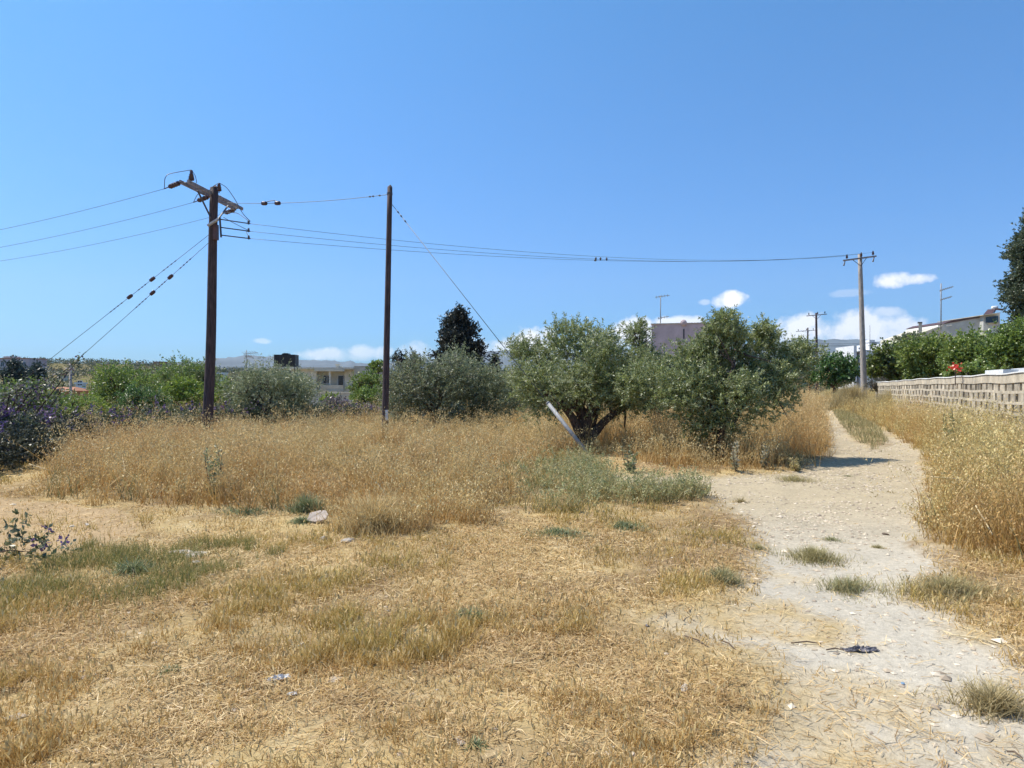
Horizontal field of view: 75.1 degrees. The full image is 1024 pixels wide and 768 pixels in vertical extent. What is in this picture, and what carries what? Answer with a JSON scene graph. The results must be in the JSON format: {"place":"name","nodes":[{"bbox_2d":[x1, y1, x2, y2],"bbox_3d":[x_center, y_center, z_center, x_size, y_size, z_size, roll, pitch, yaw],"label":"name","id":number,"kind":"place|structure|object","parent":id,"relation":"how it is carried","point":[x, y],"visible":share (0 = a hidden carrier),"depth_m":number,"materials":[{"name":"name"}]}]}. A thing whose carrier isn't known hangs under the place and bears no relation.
{"place":"outdoors","nodes":[
{"label":"outdoors","id":0,"kind":"place"},
{"bbox_2d":[127,339,879,372],"bbox_3d":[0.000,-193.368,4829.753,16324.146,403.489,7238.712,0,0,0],"label":"mountains","id":1,"kind":"structure","parent":0,"point":[834,344],"depth_m":5683.95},
{"bbox_2d":[0,363,1023,767],"bbox_3d":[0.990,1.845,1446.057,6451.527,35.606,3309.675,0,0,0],"label":"ground","id":2,"kind":"structure","parent":0,"point":[914,677],"depth_m":4.26,"materials":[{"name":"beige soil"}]},
{"bbox_2d":[0,354,31,386],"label":"cypress tree","id":3,"kind":"object","parent":2,"relation":"on","point":[15,369],"visible":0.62,"depth_m":89.20,"materials":[{"name":"green plant"}]},
{"bbox_2d":[0,402,40,432],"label":"bougainvillea bush","id":4,"kind":"object","parent":2,"relation":"on","point":[10,414],"visible":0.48,"depth_m":13.45,"materials":[{"name":"purple plant"}]},
{"bbox_2d":[0,356,47,371],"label":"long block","id":5,"kind":"structure","parent":2,"relation":"on","point":[28,362],"depth_m":229.98,"materials":[{"name":"concrete"}]},
{"bbox_2d":[25,358,51,391],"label":"cypress tree","id":6,"kind":"object","parent":2,"relation":"on","point":[39,372],"visible":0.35,"depth_m":94.44,"materials":[{"name":"green plant"}]},
{"bbox_2d":[0,508,81,564],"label":"bougainvillea sprig","id":7,"kind":"object","parent":2,"relation":"on","point":[43,544],"visible":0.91,"depth_m":5.93,"materials":[{"name":"green plant"}]},
{"bbox_2d":[0,352,84,418],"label":"bougainvillea vine","id":8,"kind":"object","parent":2,"relation":"on","point":[17,387],"visible":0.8,"depth_m":16.87,"materials":[{"name":"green plant"}]},
{"bbox_2d":[0,374,86,421],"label":"bush","id":9,"kind":"object","parent":2,"relation":"on","point":[68,410],"visible":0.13,"depth_m":20.02,"materials":[{"name":"green plant"}]},
{"bbox_2d":[0,404,106,472],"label":"bougainvillea hedge","id":10,"kind":"object","parent":2,"relation":"on","point":[27,438],"visible":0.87,"depth_m":12.97,"materials":[{"name":"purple plant"}]},
{"bbox_2d":[49,387,88,407],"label":"terracotta house","id":11,"kind":"structure","parent":2,"relation":"on","point":[78,390],"depth_m":71.74,"materials":[{"name":"orange ceramic"}]},
{"bbox_2d":[51,388,118,423],"bbox_3d":[-15.601,0.882,24.186,2.588,1.498,2.293,0,0,30],"label":"bush","id":12,"kind":"object","parent":2,"relation":"on","point":[88,400],"visible":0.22,"depth_m":23.97,"materials":[{"name":"green plant"}]},
{"bbox_2d":[78,357,172,412],"bbox_3d":[-19.660,0.257,33.975,5.119,3.274,3.774,0,0,0],"label":"broadleaf tree","id":13,"kind":"object","parent":2,"relation":"on","point":[112,382],"visible":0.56,"depth_m":33.27,"materials":[{"name":"green plant"}]},
{"bbox_2d":[93,556,170,580],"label":"weed","id":14,"kind":"object","parent":2,"relation":"on","point":[129,568],"visible":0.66,"depth_m":5.51,"materials":[{"name":"plant"}]},
{"bbox_2d":[0,531,287,625],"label":"green grass","id":15,"kind":"structure","parent":2,"relation":"on","point":[115,554],"depth_m":5.58,"materials":[{"name":"plant"}]},
{"bbox_2d":[112,381,175,415],"bbox_3d":[-14.869,0.740,26.967,2.486,1.758,1.870,0,0,0],"label":"bush","id":16,"kind":"object","parent":2,"relation":"on","point":[139,394],"visible":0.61,"depth_m":26.71,"materials":[{"name":"green plant"}]},
{"bbox_2d":[149,663,186,677],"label":"weed","id":17,"kind":"object","parent":2,"relation":"on","point":[176,664],"visible":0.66,"depth_m":3.65,"materials":[{"name":"plant"}]},
{"bbox_2d":[161,372,203,409],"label":"bush","id":18,"kind":"object","parent":2,"relation":"on","point":[187,388],"visible":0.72,"depth_m":28.66,"materials":[{"name":"green plant"}]},
{"bbox_2d":[144,351,225,407],"bbox_3d":[-18.919,0.113,38.126,4.882,4.260,4.054,0,0,0],"label":"broadleaf tree","id":19,"kind":"object","parent":2,"relation":"on","point":[191,368],"visible":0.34,"depth_m":37.84,"materials":[{"name":"green plant"}]},
{"bbox_2d":[164,170,250,432],"bbox_3d":[-8.850,-2.121,20.134,1.766,8.059,3.221,0,0,7],"label":"utility pole","id":20,"kind":"object","parent":2,"relation":"on","point":[210,350],"visible":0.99,"depth_m":19.87,"materials":[{"name":"brown wood"}]},
{"bbox_2d":[4,202,192,246],"bbox_3d":[-24.576,-5.009,25.368,31.937,1.038,0.012,0,0,20],"label":"power line","id":21,"kind":"object","parent":20,"relation":"attached to","point":[103,225],"visible":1,"depth_m":21.17,"materials":[{"name":"black metal"}]},
{"bbox_2d":[11,236,206,389],"bbox_3d":[-13.721,-1.443,20.988,9.469,6.097,0.116,0,0,12],"label":"guy wire","id":22,"kind":"object","parent":20,"relation":"attached to","point":[151,279],"visible":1,"depth_m":20.53,"materials":[{"name":"black metal"}]},
{"bbox_2d":[64,243,207,371],"bbox_3d":[-13.119,-1.319,21.042,8.285,5.846,0.116,0,0,15],"label":"guy wire","id":23,"kind":"object","parent":20,"relation":"attached to","point":[169,277],"visible":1,"depth_m":20.45,"materials":[{"name":"black metal"}]},
{"bbox_2d":[255,224,840,260],"bbox_3d":[6.095,-6.294,30.163,34.405,2.745,0.012,0,0,-35],"label":"power line","id":24,"kind":"object","parent":20,"relation":"attached to","point":[506,250],"visible":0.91,"depth_m":25.43,"materials":[{"name":"black metal"}]},
{"bbox_2d":[250,231,856,261],"bbox_3d":[6.461,-6.211,30.030,34.856,3.047,0.088,0,0,-34],"label":"power line","id":25,"kind":"object","parent":20,"relation":"attached to","point":[606,259],"visible":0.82,"depth_m":25.23,"materials":[{"name":"metal"}]},
{"bbox_2d":[258,239,872,261],"bbox_3d":[6.763,-6.126,29.915,35.231,3.327,0.098,0,0,-33],"label":"power line","id":26,"kind":"object","parent":20,"relation":"attached to","point":[563,259],"visible":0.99,"depth_m":27.05,"materials":[{"name":"metal"}]},
{"bbox_2d":[202,445,224,497],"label":"thistle","id":27,"kind":"object","parent":2,"relation":"on","point":[211,466],"visible":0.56,"depth_m":8.90,"materials":[{"name":"green plant"}]},
{"bbox_2d":[63,395,381,437],"bbox_3d":[-8.900,0.969,22.171,3.011,1.318,12.270,0,0,31],"label":"bougainvillea hedge","id":28,"kind":"object","parent":2,"relation":"on","point":[183,411],"visible":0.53,"depth_m":20.51,"materials":[{"name":"green plant"}]},
{"bbox_2d":[214,375,240,414],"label":"broadleaf tree","id":29,"kind":"object","parent":2,"relation":"on","point":[216,397],"visible":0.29,"depth_m":29.78,"materials":[{"name":"green plant"}]},
{"bbox_2d":[191,504,281,519],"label":"weed","id":30,"kind":"object","parent":2,"relation":"on","point":[248,512],"visible":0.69,"depth_m":8.09,"materials":[{"name":"plant"}]},
{"bbox_2d":[215,353,333,425],"bbox_3d":[-8.614,0.266,23.777,3.925,2.751,3.649,0,0,24],"label":"olive tree","id":31,"kind":"object","parent":2,"relation":"on","point":[285,390],"visible":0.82,"depth_m":23.48,"materials":[{"name":"green plant"}]},
{"bbox_2d":[274,353,299,374],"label":"water tank","id":32,"kind":"object","parent":2,"relation":"on","point":[287,357],"visible":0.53,"depth_m":72.10,"materials":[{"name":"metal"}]},
{"bbox_2d":[264,365,318,401],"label":"bush","id":33,"kind":"object","parent":2,"relation":"on","point":[295,378],"visible":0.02,"depth_m":33.92,"materials":[{"name":"green plant"}]},
{"bbox_2d":[284,515,312,525],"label":"weed","id":34,"kind":"object","parent":2,"relation":"on","point":[299,519],"visible":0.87,"depth_m":7.54,"materials":[{"name":"plant"}]},
{"bbox_2d":[275,490,337,515],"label":"weed","id":35,"kind":"object","parent":2,"relation":"on","point":[301,507],"visible":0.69,"depth_m":8.23,"materials":[{"name":"plant"}]},
{"bbox_2d":[307,510,327,522],"bbox_3d":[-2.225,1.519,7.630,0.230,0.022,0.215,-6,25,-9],"label":"rock","id":36,"kind":"object","parent":2,"relation":"on","point":[312,516],"visible":0.95,"depth_m":7.61,"materials":[{"name":"white stone"}]},
{"bbox_2d":[267,364,382,410],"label":"flat roofed house","id":37,"kind":"structure","parent":2,"relation":"on","point":[337,378],"depth_m":80.66,"materials":[{"name":"beige paint"}]},
{"bbox_2d":[320,392,353,415],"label":"flowering bush","id":38,"kind":"object","parent":2,"relation":"on","point":[336,400],"visible":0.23,"depth_m":26.77,"materials":[{"name":"purple plant"}]},
{"bbox_2d":[319,392,356,410],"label":"yard wall","id":39,"kind":"structure","parent":2,"relation":"on","point":[344,394],"depth_m":66.01,"materials":[{"name":"grey concrete"}]},
{"bbox_2d":[345,364,382,399],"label":"bush","id":40,"kind":"object","parent":2,"relation":"on","point":[368,379],"visible":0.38,"depth_m":45.65,"materials":[{"name":"green plant"}]},
{"bbox_2d":[349,384,381,407],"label":"bush","id":41,"kind":"object","parent":2,"relation":"on","point":[366,394],"visible":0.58,"depth_m":32.81,"materials":[{"name":"green plant"}]},
{"bbox_2d":[366,359,382,383],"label":"broadleaf tree","id":42,"kind":"object","parent":2,"relation":"on","point":[375,364],"visible":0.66,"depth_m":74.79,"materials":[{"name":"green plant"}]},
{"bbox_2d":[306,483,457,542],"bbox_3d":[-1.379,1.320,7.168,1.692,0.593,1.489,0,0,0],"label":"dry grass clump","id":43,"kind":"object","parent":2,"relation":"on","point":[367,510],"visible":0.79,"depth_m":7.10,"materials":[{"name":"plant"}]},
{"bbox_2d":[382,185,392,438],"bbox_3d":[-3.195,-1.579,16.983,0.296,6.998,0.200,0,0,0],"label":"wooden pole","id":44,"kind":"object","parent":2,"relation":"on","point":[386,364],"visible":0.91,"depth_m":16.93,"materials":[{"name":"brown wood"}]},
{"bbox_2d":[222,194,386,204],"bbox_3d":[-5.922,-5.145,18.501,6.313,0.595,0.120,0,0,28],"label":"stay cable","id":45,"kind":"object","parent":44,"relation":"attached to","point":[266,203],"visible":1,"depth_m":18.85,"materials":[{"name":"black metal"}]},
{"bbox_2d":[392,205,546,401],"bbox_3d":[-0.754,-1.578,15.382,5.560,5.966,0.040,0,0,34],"label":"guy wire","id":46,"kind":"object","parent":44,"relation":"attached to","point":[468,301],"visible":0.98,"depth_m":15.54,"materials":[{"name":"metal"}]},
{"bbox_2d":[390,348,408,407],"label":"dark tree","id":47,"kind":"object","parent":2,"relation":"on","point":[399,357],"visible":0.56,"depth_m":65.82,"materials":[{"name":"green plant"}]},
{"bbox_2d":[0,357,831,416],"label":"woodland","id":48,"kind":"object","parent":2,"relation":"on","point":[89,364],"visible":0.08,"depth_m":267.36,"materials":[{"name":"green plant"}]},
{"bbox_2d":[368,343,484,429],"bbox_3d":[-2.800,0.138,21.957,3.865,3.013,2.559,0,0,0],"label":"olive tree","id":49,"kind":"object","parent":2,"relation":"on","point":[432,380],"visible":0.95,"depth_m":21.72,"materials":[{"name":"green plant"}]},
{"bbox_2d":[427,301,491,413],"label":"cypress tree","id":50,"kind":"object","parent":2,"relation":"on","point":[456,322],"visible":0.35,"depth_m":60.99,"materials":[{"name":"green plant"}]},
{"bbox_2d":[440,605,490,622],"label":"weed","id":51,"kind":"object","parent":2,"relation":"on","point":[477,612],"visible":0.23,"depth_m":4.54,"materials":[{"name":"plant"}]},
{"bbox_2d":[461,734,493,752],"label":"weed","id":52,"kind":"object","parent":2,"relation":"on","point":[477,742],"visible":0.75,"depth_m":2.93,"materials":[{"name":"plant"}]},
{"bbox_2d":[436,335,532,426],"bbox_3d":[-0.930,-0.044,23.012,4.075,3.345,2.609,0,0,0],"label":"olive tree","id":53,"kind":"object","parent":2,"relation":"on","point":[486,393],"visible":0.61,"depth_m":22.66,"materials":[{"name":"green plant"}]},
{"bbox_2d":[488,349,502,404],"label":"cypress tree","id":54,"kind":"object","parent":2,"relation":"on","point":[496,359],"visible":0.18,"depth_m":74.68,"materials":[{"name":"green plant"}]},
{"bbox_2d":[0,455,1023,767],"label":"straw litter","id":55,"kind":"object","parent":2,"relation":"on","point":[592,673],"visible":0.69,"depth_m":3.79,"materials":[{"name":"beige plant"}]},
{"bbox_2d":[264,674,289,681],"bbox_3d":[-1.262,1.575,3.585,0.138,0.029,0.051,0,0,-23],"label":"crumpled paper","id":56,"kind":"object","parent":55,"relation":"on","point":[281,676],"visible":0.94,"depth_m":3.58,"materials":[{"name":"white paper"}]},
{"bbox_2d":[2,365,1023,563],"bbox_3d":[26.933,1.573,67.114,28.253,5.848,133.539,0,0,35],"label":"wild oat grass","id":57,"kind":"structure","parent":2,"relation":"on","point":[482,488],"depth_m":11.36,"materials":[{"name":"plant"}]},
{"bbox_2d":[490,365,544,415],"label":"olive tree","id":58,"kind":"object","parent":2,"relation":"on","point":[515,397],"visible":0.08,"depth_m":30.69,"materials":[{"name":"green plant"}]},
{"bbox_2d":[21,409,1023,559],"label":"undergrowth","id":59,"kind":"object","parent":2,"relation":"on","point":[277,500],"visible":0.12,"depth_m":9.45,"materials":[{"name":"plant"}]},
{"bbox_2d":[517,524,599,541],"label":"weed","id":60,"kind":"object","parent":2,"relation":"on","point":[559,531],"visible":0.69,"depth_m":6.99,"materials":[{"name":"plant"}]},
{"bbox_2d":[546,401,591,455],"bbox_3d":[1.208,0.975,14.060,1.138,1.212,0.094,0,0,34],"label":"guy guard pipe","id":61,"kind":"object","parent":2,"relation":"on","point":[564,424],"visible":0.8,"depth_m":14.07,"materials":[{"name":"metal"}]},
{"bbox_2d":[494,310,670,449],"bbox_3d":[1.751,-0.058,15.371,4.404,3.448,3.342,0,0,0],"label":"olive tree","id":62,"kind":"object","parent":2,"relation":"on","point":[597,370],"visible":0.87,"depth_m":15.35,"materials":[{"name":"green plant"}]},
{"bbox_2d":[500,438,716,512],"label":"green weeds","id":63,"kind":"object","parent":2,"relation":"on","point":[580,471],"visible":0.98,"depth_m":9.27,"materials":[{"name":"green leaves"},{"name":"green plant stems"}]},
{"bbox_2d":[621,444,638,472],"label":"thistle","id":64,"kind":"object","parent":2,"relation":"on","point":[631,464],"visible":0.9,"depth_m":11.64,"materials":[{"name":"green plant"}]},
{"bbox_2d":[604,519,659,532],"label":"weed","id":65,"kind":"object","parent":2,"relation":"on","point":[618,524],"visible":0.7,"depth_m":7.31,"materials":[{"name":"plant"}]},
{"bbox_2d":[617,313,693,426],"bbox_3d":[4.281,-0.247,19.864,2.942,3.811,2.110,0,0,0],"label":"olive tree","id":66,"kind":"object","parent":2,"relation":"on","point":[638,325],"visible":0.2,"depth_m":19.79,"materials":[{"name":"green plant"}]},
{"bbox_2d":[637,320,727,378],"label":"mauve house","id":67,"kind":"structure","parent":2,"relation":"on","point":[683,329],"depth_m":71.42,"materials":[{"name":"paint"}]},
{"bbox_2d":[546,389,831,418],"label":"grass","id":68,"kind":"structure","parent":2,"relation":"on","point":[822,396],"depth_m":48.40,"materials":[{"name":"plant"}]},
{"bbox_2d":[684,564,749,589],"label":"grass tuft","id":69,"kind":"object","parent":2,"relation":"on","point":[725,573],"visible":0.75,"depth_m":5.35,"materials":[{"name":"plant"}]},
{"bbox_2d":[606,304,830,460],"bbox_3d":[4.361,0.024,13.556,4.707,3.282,2.563,0,0,0],"label":"olive tree","id":70,"kind":"object","parent":2,"relation":"on","point":[750,382],"visible":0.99,"depth_m":13.34,"materials":[{"name":"green plant"}]},
{"bbox_2d":[730,438,739,471],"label":"thistle","id":71,"kind":"object","parent":2,"relation":"on","point":[735,460],"visible":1,"depth_m":11.60,"materials":[{"name":"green plant"}]},
{"bbox_2d":[733,543,776,552],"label":"grass tuft","id":72,"kind":"object","parent":2,"relation":"on","point":[758,546],"visible":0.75,"depth_m":6.47,"materials":[{"name":"plant"}]},
{"bbox_2d":[759,442,769,468],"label":"thistle","id":73,"kind":"object","parent":2,"relation":"on","point":[766,462],"visible":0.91,"depth_m":12.01,"materials":[{"name":"green plant"}]},
{"bbox_2d":[789,457,801,470],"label":"leafy weed","id":74,"kind":"object","parent":2,"relation":"on","point":[794,466],"visible":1,"depth_m":11.88,"materials":[{"name":"green plant"}]},
{"bbox_2d":[766,474,842,483],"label":"grass tuft","id":75,"kind":"object","parent":2,"relation":"on","point":[793,478],"visible":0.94,"depth_m":10.84,"materials":[{"name":"plant"}]},
{"bbox_2d":[799,368,821,392],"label":"bush","id":76,"kind":"object","parent":2,"relation":"on","point":[811,382],"visible":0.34,"depth_m":65.33,"materials":[{"name":"green plant"}]},
{"bbox_2d":[808,312,826,392],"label":"utility pole","id":77,"kind":"object","parent":2,"relation":"on","point":[816,338],"visible":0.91,"depth_m":73.87,"materials":[{"name":"brown wood"}]},
{"bbox_2d":[769,544,866,571],"bbox_3d":[2.786,1.551,6.101,0.836,0.192,0.800,0,0,41],"label":"grass tuft","id":78,"kind":"object","parent":2,"relation":"on","point":[812,555],"visible":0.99,"depth_m":6.09,"materials":[{"name":"plant"}]},
{"bbox_2d":[810,349,859,392],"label":"fig tree","id":79,"kind":"object","parent":2,"relation":"on","point":[846,370],"visible":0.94,"depth_m":61.34,"materials":[{"name":"green plant"}]},
{"bbox_2d":[819,381,874,410],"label":"dry grass clump","id":80,"kind":"object","parent":2,"relation":"on","point":[854,391],"visible":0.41,"depth_m":36.69,"materials":[{"name":"plant"}]},
{"bbox_2d":[801,573,907,602],"bbox_3d":[2.706,1.575,5.243,0.854,0.150,0.670,0,0,0],"label":"grass tuft","id":81,"kind":"object","parent":2,"relation":"on","point":[845,585],"visible":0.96,"depth_m":5.23,"materials":[{"name":"plant"}]},
{"bbox_2d":[836,340,876,389],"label":"white house","id":82,"kind":"structure","parent":2,"relation":"on","point":[855,350],"depth_m":84.35,"materials":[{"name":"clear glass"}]},
{"bbox_2d":[831,407,887,449],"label":"median grass","id":83,"kind":"structure","parent":2,"relation":"on","point":[850,420],"depth_m":21.96,"materials":[{"name":"plant"}]},
{"bbox_2d":[843,251,876,395],"bbox_3d":[20.840,-3.061,39.980,1.807,9.742,0.605,0,0,20],"label":"utility pole","id":84,"kind":"object","parent":2,"relation":"on","point":[863,373],"visible":0.91,"depth_m":39.87,"materials":[{"name":"brown wood"}]},
{"bbox_2d":[840,645,879,651],"bbox_3d":[2.099,1.590,4.005,0.228,0.030,0.070,0,0,-6],"label":"burnt rag","id":85,"kind":"object","parent":2,"relation":"on","point":[861,648],"visible":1,"depth_m":4.00,"materials":[{"name":"grey fabric"}]},
{"bbox_2d":[842,387,892,413],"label":"dry grass clump","id":86,"kind":"object","parent":2,"relation":"on","point":[883,393],"visible":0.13,"depth_m":31.37,"materials":[{"name":"plant"}]},
{"bbox_2d":[864,376,887,392],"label":"scrub bush","id":87,"kind":"object","parent":2,"relation":"on","point":[872,383],"visible":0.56,"depth_m":36.88,"materials":[{"name":"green plant"}]},
{"bbox_2d":[855,337,911,381],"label":"vine shrub","id":88,"kind":"object","parent":2,"relation":"on","point":[883,362],"visible":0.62,"depth_m":40.56,"materials":[{"name":"green plant"}]},
{"bbox_2d":[891,330,928,345],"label":"vine shrub","id":89,"kind":"object","parent":2,"relation":"on","point":[904,334],"visible":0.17,"depth_m":47.84,"materials":[{"name":"green plant"}]},
{"bbox_2d":[891,328,953,379],"bbox_3d":[22.409,-0.767,35.945,4.185,4.692,3.370,0,0,0],"label":"vine shrub","id":90,"kind":"object","parent":2,"relation":"on","point":[916,361],"visible":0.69,"depth_m":35.28,"materials":[{"name":"green plant"}]},
{"bbox_2d":[823,384,1023,562],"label":"verge grass","id":91,"kind":"structure","parent":2,"relation":"on","point":[1011,476],"depth_m":7.95,"materials":[{"name":"plant"}]},
{"bbox_2d":[854,568,1023,615],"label":"grass tuft","id":92,"kind":"object","parent":2,"relation":"on","point":[965,586],"visible":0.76,"depth_m":5.01,"materials":[{"name":"plant"}]},
{"bbox_2d":[871,312,1023,350],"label":"long grey house","id":93,"kind":"structure","parent":2,"relation":"on","point":[986,321],"depth_m":58.35,"materials":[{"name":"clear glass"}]},
{"bbox_2d":[938,283,953,329],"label":"television antenna","id":94,"kind":"object","parent":93,"relation":"on","point":[941,299],"visible":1,"depth_m":54.95,"materials":[{"name":"metal"}]},
{"bbox_2d":[875,371,1023,447],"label":"garden wall","id":95,"kind":"structure","parent":2,"relation":"on","point":[1002,386],"depth_m":17.60,"materials":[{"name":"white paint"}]},
{"bbox_2d":[985,369,1017,373],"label":"white slab","id":96,"kind":"structure","parent":95,"relation":"on","point":[1001,371],"depth_m":17.41,"materials":[{"name":"paint"}]},
{"bbox_2d":[943,409,961,446],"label":"thistle","id":97,"kind":"object","parent":2,"relation":"on","point":[952,417],"visible":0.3,"depth_m":13.32,"materials":[{"name":"beige plant"}]},
{"bbox_2d":[931,322,998,376],"bbox_3d":[18.723,-0.469,26.924,3.838,4.205,2.437,0,0,-42],"label":"vine shrub","id":98,"kind":"object","parent":2,"relation":"on","point":[955,347],"visible":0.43,"depth_m":26.46,"materials":[{"name":"green plant"}]},
{"bbox_2d":[913,671,1023,725],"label":"grass tuft","id":99,"kind":"object","parent":2,"relation":"on","point":[992,703],"visible":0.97,"depth_m":3.28,"materials":[{"name":"plant"}]},
{"bbox_2d":[942,359,1005,376],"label":"vine shrub","id":100,"kind":"object","parent":2,"relation":"on","point":[968,369],"visible":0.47,"depth_m":21.28,"materials":[{"name":"green plant"}]},
{"bbox_2d":[960,313,1023,369],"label":"vine shrub","id":101,"kind":"object","parent":2,"relation":"on","point":[1005,347],"visible":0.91,"depth_m":23.86,"materials":[{"name":"green plant"}]},
{"bbox_2d":[993,207,1023,328],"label":"cypress tree","id":102,"kind":"object","parent":2,"relation":"on","point":[1011,288],"visible":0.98,"depth_m":35.99,"materials":[{"name":"green plant"}]},
{"bbox_2d":[0,0,1023,363],"label":"sky","id":103,"kind":"structure","parent":0,"point":[741,131],"materials":[{"name":"blue"}]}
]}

